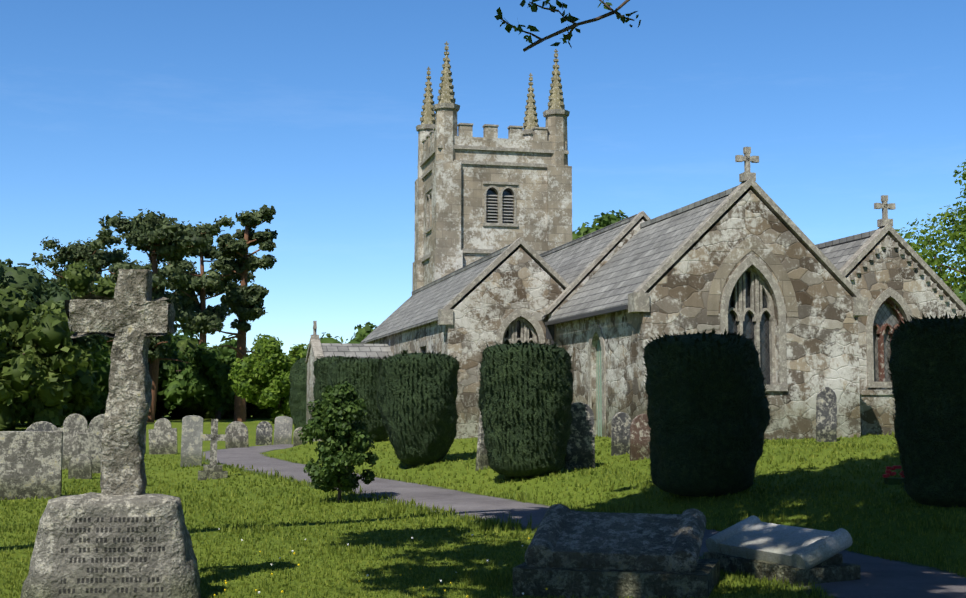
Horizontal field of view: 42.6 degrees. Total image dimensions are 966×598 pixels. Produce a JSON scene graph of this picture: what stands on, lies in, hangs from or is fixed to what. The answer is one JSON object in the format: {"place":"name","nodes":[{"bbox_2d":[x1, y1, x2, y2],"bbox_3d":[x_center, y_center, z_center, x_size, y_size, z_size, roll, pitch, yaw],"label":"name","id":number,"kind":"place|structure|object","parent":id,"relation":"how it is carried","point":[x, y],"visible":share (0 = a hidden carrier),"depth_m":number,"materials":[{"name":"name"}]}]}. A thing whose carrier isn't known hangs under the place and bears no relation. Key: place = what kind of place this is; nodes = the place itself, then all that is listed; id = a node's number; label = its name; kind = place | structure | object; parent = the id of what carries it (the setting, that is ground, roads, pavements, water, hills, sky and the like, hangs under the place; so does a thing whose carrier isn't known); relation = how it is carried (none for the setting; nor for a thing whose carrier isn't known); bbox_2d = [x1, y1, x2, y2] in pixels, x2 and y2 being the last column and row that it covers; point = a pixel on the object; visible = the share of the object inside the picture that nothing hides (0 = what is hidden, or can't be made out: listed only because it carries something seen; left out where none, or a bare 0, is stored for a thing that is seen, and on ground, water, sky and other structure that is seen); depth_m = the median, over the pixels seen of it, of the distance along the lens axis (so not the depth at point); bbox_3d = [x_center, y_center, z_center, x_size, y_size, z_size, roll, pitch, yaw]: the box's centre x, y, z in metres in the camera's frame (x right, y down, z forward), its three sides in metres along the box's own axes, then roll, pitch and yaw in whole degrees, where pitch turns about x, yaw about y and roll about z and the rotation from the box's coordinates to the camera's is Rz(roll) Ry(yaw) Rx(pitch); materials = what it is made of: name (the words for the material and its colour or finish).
{"place":"outdoors","nodes":[
{"label":"outdoors","id":0,"kind":"place"},
{"bbox_2d":[19,333,39,418],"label":"understorey crown","id":1,"kind":"object","parent":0,"point":[33,413],"depth_m":70.72},
{"bbox_2d":[0,414,965,597],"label":"ground","id":2,"kind":"structure","parent":0,"point":[251,423],"depth_m":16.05,"materials":[{"name":"green plant"}]},
{"bbox_2d":[0,431,62,499],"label":"headstone","id":3,"kind":"object","parent":2,"relation":"on","point":[30,464],"visible":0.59,"depth_m":19.49,"materials":[{"name":"stone"}]},
{"bbox_2d":[26,421,56,430],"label":"headstone","id":4,"kind":"object","parent":2,"relation":"on","point":[42,426],"visible":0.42,"depth_m":35.21,"materials":[{"name":"stone"}]},
{"bbox_2d":[0,283,104,429],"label":"understorey","id":5,"kind":"object","parent":2,"relation":"on","point":[38,360],"depth_m":59.85,"materials":[{"name":"green plant"}]},
{"bbox_2d":[0,291,92,430],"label":"understorey crown","id":6,"kind":"object","parent":5,"relation":"attached to","point":[54,335],"visible":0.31,"depth_m":59.60},
{"bbox_2d":[12,370,93,425],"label":"understorey","id":7,"kind":"object","parent":2,"relation":"on","point":[22,419],"depth_m":72.12,"materials":[{"name":"green plant"}]},
{"bbox_2d":[0,258,108,410],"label":"dark conifer","id":8,"kind":"object","parent":2,"relation":"on","point":[52,288],"visible":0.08,"depth_m":70.56,"materials":[{"name":"green plant"}]},
{"bbox_2d":[0,266,98,397],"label":"dark conifer crown","id":9,"kind":"object","parent":8,"relation":"attached to","point":[24,281],"visible":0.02,"depth_m":70.51},
{"bbox_2d":[20,338,110,424],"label":"understorey","id":10,"kind":"object","parent":2,"relation":"on","point":[102,355],"depth_m":75.22,"materials":[{"name":"green plant"}]},
{"bbox_2d":[27,345,110,419],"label":"tree","id":11,"kind":"object","parent":10,"relation":"attached to","point":[105,370],"depth_m":76.69,"materials":[{"name":"green plant"}]},
{"bbox_2d":[55,414,87,469],"bbox_3d":[-9.327,3.314,28.279,0.864,1.388,0.090,2,-7,-14],"label":"headstone","id":12,"kind":"object","parent":2,"relation":"on","point":[74,425],"visible":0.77,"depth_m":28.24,"materials":[{"name":"stone"}]},
{"bbox_2d":[29,260,115,412],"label":"dark conifer","id":13,"kind":"object","parent":2,"relation":"on","point":[98,281],"visible":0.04,"depth_m":89.20,"materials":[{"name":"green plant"}]},
{"bbox_2d":[65,267,112,395],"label":"tree","id":14,"kind":"object","parent":13,"relation":"attached to","point":[85,282],"visible":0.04,"depth_m":89.46,"materials":[{"name":"green plant"}]},
{"bbox_2d":[68,454,91,478],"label":"headstone","id":15,"kind":"object","parent":2,"relation":"on","point":[79,466],"visible":0.85,"depth_m":25.17,"materials":[{"name":"stone"}]},
{"bbox_2d":[77,414,104,472],"bbox_3d":[-8.290,3.225,27.153,1.147,1.412,0.090,0,-3,-19],"label":"headstone","id":16,"kind":"object","parent":2,"relation":"on","point":[89,444],"visible":0.35,"depth_m":27.04,"materials":[{"name":"stone"}]},
{"bbox_2d":[29,229,158,295],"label":"scots pine","id":17,"kind":"object","parent":2,"relation":"on","point":[109,240],"depth_m":118.44,"materials":[{"name":"green plant"}]},
{"bbox_2d":[100,452,102,486],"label":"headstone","id":18,"kind":"object","parent":2,"relation":"on","point":[101,465],"visible":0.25,"depth_m":22.83,"materials":[{"name":"stone"}]},
{"bbox_2d":[20,492,200,597],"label":"memorial cross base","id":19,"kind":"object","parent":2,"relation":"on","point":[93,545],"visible":0.98,"depth_m":9.62,"materials":[{"name":"grey stone"}]},
{"bbox_2d":[65,269,175,494],"bbox_3d":[-2.955,0.687,10.052,0.865,1.854,0.300,1,-5,-6],"label":"memorial cross shaft","id":20,"kind":"object","parent":19,"relation":"on","point":[131,316],"visible":0.98,"depth_m":9.96,"materials":[{"name":"grey stone"}]},
{"bbox_2d":[100,333,190,415],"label":"tree","id":21,"kind":"object","parent":2,"relation":"on","point":[179,356],"depth_m":94.28,"materials":[{"name":"green plant"}]},
{"bbox_2d":[103,342,175,409],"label":"tree","id":22,"kind":"object","parent":21,"relation":"attached to","point":[162,400],"visible":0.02,"depth_m":95.69,"materials":[{"name":"green plant"}]},
{"bbox_2d":[155,396,170,414],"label":"understorey","id":23,"kind":"object","parent":2,"relation":"on","point":[156,410],"depth_m":95.76,"materials":[{"name":"green plant"}]},
{"bbox_2d":[149,418,177,453],"bbox_3d":[-8.837,3.850,34.209,0.756,1.115,0.090,-2,-6,-9],"label":"headstone","id":24,"kind":"object","parent":2,"relation":"on","point":[163,436],"visible":0.92,"depth_m":34.17,"materials":[{"name":"stone"}]},
{"bbox_2d":[98,208,234,422],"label":"scots pine","id":25,"kind":"object","parent":2,"relation":"on","point":[160,222],"depth_m":80.46,"materials":[{"name":"green plant"}]},
{"bbox_2d":[107,212,227,357],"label":"scots pine crown","id":26,"kind":"object","parent":25,"relation":"attached to","point":[162,251],"visible":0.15,"depth_m":80.09},
{"bbox_2d":[158,329,218,417],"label":"tree","id":27,"kind":"object","parent":2,"relation":"on","point":[175,352],"depth_m":98.77,"materials":[{"name":"green plant"}]},
{"bbox_2d":[166,338,187,380],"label":"tree","id":28,"kind":"object","parent":27,"relation":"attached to","point":[180,363],"visible":0.06,"depth_m":94.38,"materials":[{"name":"green plant"}]},
{"bbox_2d":[157,330,223,417],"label":"understorey","id":29,"kind":"object","parent":2,"relation":"on","point":[193,411],"depth_m":99.42,"materials":[{"name":"green plant"}]},
{"bbox_2d":[155,335,205,417],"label":"understorey crown","id":30,"kind":"object","parent":29,"relation":"attached to","point":[178,413],"depth_m":99.24},
{"bbox_2d":[180,415,202,466],"bbox_3d":[-6.606,3.279,28.107,0.469,1.274,0.090,2,-5,-13],"label":"headstone","id":31,"kind":"object","parent":2,"relation":"on","point":[191,441],"visible":0.75,"depth_m":28.07,"materials":[{"name":"grey stone"}]},
{"bbox_2d":[158,338,252,418],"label":"understorey","id":32,"kind":"object","parent":2,"relation":"on","point":[205,416],"visible":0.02,"depth_m":96.58,"materials":[{"name":"green plant"}]},
{"bbox_2d":[176,340,233,418],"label":"understorey crown","id":33,"kind":"object","parent":32,"relation":"attached to","point":[193,346],"visible":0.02,"depth_m":97.31},
{"bbox_2d":[158,335,258,419],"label":"wood tree","id":34,"kind":"object","parent":2,"relation":"on","point":[212,372],"depth_m":90.30,"materials":[{"name":"green plant"}]},
{"bbox_2d":[158,242,258,346],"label":"scots pine","id":35,"kind":"object","parent":2,"relation":"on","point":[204,320],"depth_m":125.38,"materials":[{"name":"green plant"}]},
{"bbox_2d":[198,419,227,480],"bbox_3d":[-5.272,2.979,24.231,0.560,1.257,0.400,2,-5,-13],"label":"grave cross","id":36,"kind":"object","parent":2,"relation":"on","point":[213,470],"visible":0.94,"depth_m":24.17,"materials":[{"name":"stone"}]},
{"bbox_2d":[225,421,248,448],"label":"headstone","id":37,"kind":"object","parent":2,"relation":"on","point":[236,432],"visible":0.83,"depth_m":37.88,"materials":[{"name":"stone"}]},
{"bbox_2d":[208,204,277,421],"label":"scots pine","id":38,"kind":"object","parent":2,"relation":"on","point":[250,297],"depth_m":86.46,"materials":[{"name":"green plant"}]},
{"bbox_2d":[223,215,273,327],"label":"tree","id":39,"kind":"object","parent":38,"relation":"attached to","point":[246,217],"visible":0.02,"depth_m":86.66,"materials":[{"name":"green plant"}]},
{"bbox_2d":[223,394,273,417],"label":"understorey","id":40,"kind":"object","parent":2,"relation":"on","point":[257,413],"depth_m":99.06,"materials":[{"name":"green plant"}]},
{"bbox_2d":[228,399,274,417],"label":"understorey crown","id":41,"kind":"object","parent":40,"relation":"attached to","point":[267,415],"visible":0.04,"depth_m":99.58},
{"bbox_2d":[255,421,272,444],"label":"headstone","id":42,"kind":"object","parent":2,"relation":"on","point":[264,429],"visible":0.77,"depth_m":40.80,"materials":[{"name":"stone"}]},
{"bbox_2d":[228,333,308,423],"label":"fresh tree","id":43,"kind":"object","parent":2,"relation":"on","point":[257,390],"depth_m":76.34,"materials":[{"name":"green plant"}]},
{"bbox_2d":[273,416,292,444],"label":"headstone","id":44,"kind":"object","parent":2,"relation":"on","point":[283,429],"visible":0.9,"depth_m":40.72,"materials":[{"name":"grey stone"}]},
{"bbox_2d":[287,344,305,359],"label":"fresh tree","id":45,"kind":"object","parent":2,"relation":"on","point":[291,354],"visible":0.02,"depth_m":95.24,"materials":[{"name":"green plant"}]},
{"bbox_2d":[288,357,306,428],"bbox_3d":[-6.331,3.828,47.947,2.483,3.287,2.466,1,-5,-7],"label":"yew tree","id":46,"kind":"object","parent":2,"relation":"on","point":[297,403],"visible":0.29,"depth_m":47.20,"materials":[{"name":"green plant"}]},
{"bbox_2d":[293,427,307,446],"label":"headstone","id":47,"kind":"object","parent":2,"relation":"on","point":[296,440],"visible":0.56,"depth_m":35.38,"materials":[{"name":"stone"}]},
{"bbox_2d":[303,332,363,348],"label":"tree","id":48,"kind":"object","parent":2,"relation":"on","point":[328,335],"depth_m":109.45,"materials":[{"name":"green plant"}]},
{"bbox_2d":[320,337,359,343],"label":"tree","id":49,"kind":"object","parent":48,"relation":"attached to","point":[328,340],"depth_m":108.40,"materials":[{"name":"green plant"}]},
{"bbox_2d":[312,354,355,440],"bbox_3d":[-4.042,2.796,34.886,1.671,2.473,1.672,2,-5,-25],"label":"yew tree","id":50,"kind":"object","parent":2,"relation":"on","point":[320,365],"visible":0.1,"depth_m":34.42,"materials":[{"name":"green plant"}]},
{"bbox_2d":[298,381,378,502],"bbox_3d":[-2.141,2.167,18.398,1.212,1.891,1.265,0,-5,2],"label":"holly bush","id":51,"kind":"object","parent":2,"relation":"on","point":[339,405],"depth_m":18.18,"materials":[{"name":"green plant"}]},
{"bbox_2d":[325,356,387,441],"bbox_3d":[-3.331,2.722,33.638,1.942,2.385,1.987,-2,-5,28],"label":"yew tree","id":52,"kind":"object","parent":2,"relation":"on","point":[360,375],"visible":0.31,"depth_m":32.92,"materials":[{"name":"green plant"}]},
{"bbox_2d":[352,322,377,339],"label":"tree","id":53,"kind":"object","parent":2,"relation":"on","point":[368,326],"visible":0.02,"depth_m":116.06,"materials":[{"name":"green plant"}]},
{"bbox_2d":[358,327,372,339],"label":"tree","id":54,"kind":"object","parent":53,"relation":"attached to","point":[363,333],"visible":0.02,"depth_m":115.97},
{"bbox_2d":[219,528,523,594],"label":"daisies","id":55,"kind":"object","parent":2,"relation":"on","point":[367,574],"visible":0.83,"depth_m":11.55,"materials":[{"name":"white plant"}]},
{"bbox_2d":[214,530,547,597],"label":"daisies","id":56,"kind":"object","parent":2,"relation":"on","point":[467,596],"visible":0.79,"depth_m":10.23,"materials":[{"name":"yellow"}]},
{"bbox_2d":[375,350,461,465],"bbox_3d":[-1.263,2.165,24.837,1.829,2.329,1.842,-1,-5,14],"label":"yew tree","id":57,"kind":"object","parent":2,"relation":"on","point":[417,396],"visible":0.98,"depth_m":24.21,"materials":[{"name":"green plant"}]},
{"bbox_2d":[475,412,489,470],"bbox_3d":[0.123,2.576,22.576,0.523,1.204,0.090,12,-11,-41],"label":"headstone","id":58,"kind":"object","parent":2,"relation":"on","point":[481,461],"visible":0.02,"depth_m":22.39,"materials":[{"name":"stone"}]},
{"bbox_2d":[476,340,575,477],"bbox_3d":[0.707,1.825,20.733,1.746,2.279,1.735,3,-5,-31],"label":"yew tree","id":59,"kind":"object","parent":2,"relation":"on","point":[526,392],"visible":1,"depth_m":20.14,"materials":[{"name":"green plant"}]},
{"bbox_2d":[565,402,594,469],"bbox_3d":[1.663,2.413,21.339,0.523,1.261,0.090,1,-7,-13],"label":"headstone","id":60,"kind":"object","parent":2,"relation":"on","point":[580,451],"visible":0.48,"depth_m":21.30,"materials":[{"name":"stone"}]},
{"bbox_2d":[572,209,627,236],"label":"tree","id":61,"kind":"object","parent":2,"relation":"on","point":[594,226],"visible":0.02,"depth_m":73.33,"materials":[{"name":"green plant"}]},
{"bbox_2d":[572,213,620,240],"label":"tree","id":62,"kind":"object","parent":61,"relation":"attached to","point":[574,236],"depth_m":73.12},
{"bbox_2d":[513,559,719,597],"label":"scroll memorial plinth","id":63,"kind":"structure","parent":2,"relation":"on","point":[702,580],"depth_m":9.77,"materials":[{"name":"grey stone"}]},
{"bbox_2d":[524,504,705,572],"bbox_3d":[1.107,1.982,10.217,1.387,0.500,0.847,-1,-5,16],"label":"scroll memorial","id":64,"kind":"object","parent":63,"relation":"on","point":[564,536],"visible":0.98,"depth_m":10.02,"materials":[{"name":"stone"}]},
{"bbox_2d":[611,412,630,455],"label":"headstone","id":65,"kind":"object","parent":2,"relation":"on","point":[620,433],"visible":0.9,"depth_m":23.26,"materials":[{"name":"stone"}]},
{"bbox_2d":[306,41,965,440],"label":"church","id":66,"kind":"structure","parent":2,"relation":"on","point":[500,257],"depth_m":29.92,"materials":[{"name":"stone"}]},
{"bbox_2d":[630,414,650,460],"bbox_3d":[2.911,2.530,22.274,0.546,0.926,0.090,2,-4,-15],"label":"headstone","id":67,"kind":"object","parent":2,"relation":"on","point":[639,435],"visible":0.52,"depth_m":22.21,"materials":[{"name":"stone"}]},
{"bbox_2d":[640,328,775,496],"bbox_3d":[2.978,1.502,16.469,1.849,2.200,1.848,1,-5,-16],"label":"yew tree","id":68,"kind":"object","parent":2,"relation":"on","point":[708,414],"visible":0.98,"depth_m":15.84,"materials":[{"name":"green plant"}]},
{"bbox_2d":[704,551,860,585],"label":"pale scroll memorial plinth","id":69,"kind":"structure","parent":2,"relation":"on","point":[834,568],"depth_m":10.25,"materials":[{"name":"grey stone"}]},
{"bbox_2d":[706,515,852,568],"bbox_3d":[2.535,2.109,10.717,0.562,0.357,1.328,2,-5,-26],"label":"pale scroll memorial","id":70,"kind":"object","parent":69,"relation":"on","point":[753,537],"visible":0.92,"depth_m":10.57,"materials":[{"name":"stone"}]},
{"bbox_2d":[816,387,836,441],"bbox_3d":[7.100,2.444,25.601,0.431,1.254,0.090,4,-7,-12],"label":"headstone","id":71,"kind":"object","parent":2,"relation":"on","point":[826,414],"visible":0.92,"depth_m":25.56,"materials":[{"name":"stone"}]},
{"bbox_2d":[884,478,904,484],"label":"green grave flowers","id":72,"kind":"object","parent":2,"relation":"on","point":[891,481],"visible":0.36,"depth_m":16.55,"materials":[{"name":"green plant"}]},
{"bbox_2d":[882,466,903,477],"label":"red flowers","id":73,"kind":"object","parent":72,"relation":"on","point":[888,472],"visible":0.62,"depth_m":16.66,"materials":[{"name":"red plant"}]},
{"bbox_2d":[885,312,965,506],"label":"yew tree","id":74,"kind":"object","parent":2,"relation":"on","point":[927,364],"visible":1,"depth_m":13.81,"materials":[{"name":"green plant"}]},
{"bbox_2d":[895,159,965,292],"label":"tree","id":75,"kind":"object","parent":2,"relation":"on","point":[953,234],"depth_m":61.97,"materials":[{"name":"green plant"}]},
{"bbox_2d":[953,282,965,304],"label":"tree","id":76,"kind":"object","parent":2,"relation":"on","point":[960,296],"depth_m":55.34,"materials":[{"name":"green plant"}]},
{"bbox_2d":[0,0,965,354],"label":"sky","id":77,"kind":"structure","parent":0,"point":[196,111],"materials":[{"name":"blue"}]},
{"bbox_2d":[494,0,640,51],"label":"shade tree","id":78,"kind":"object","parent":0,"point":[534,8],"depth_m":7.16,"materials":[{"name":"green plant"}]},
{"bbox_2d":[202,444,965,597],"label":"foot path","id":79,"kind":"structure","parent":0,"point":[884,578],"depth_m":16.03,"materials":[{"name":"grey asphalt"}]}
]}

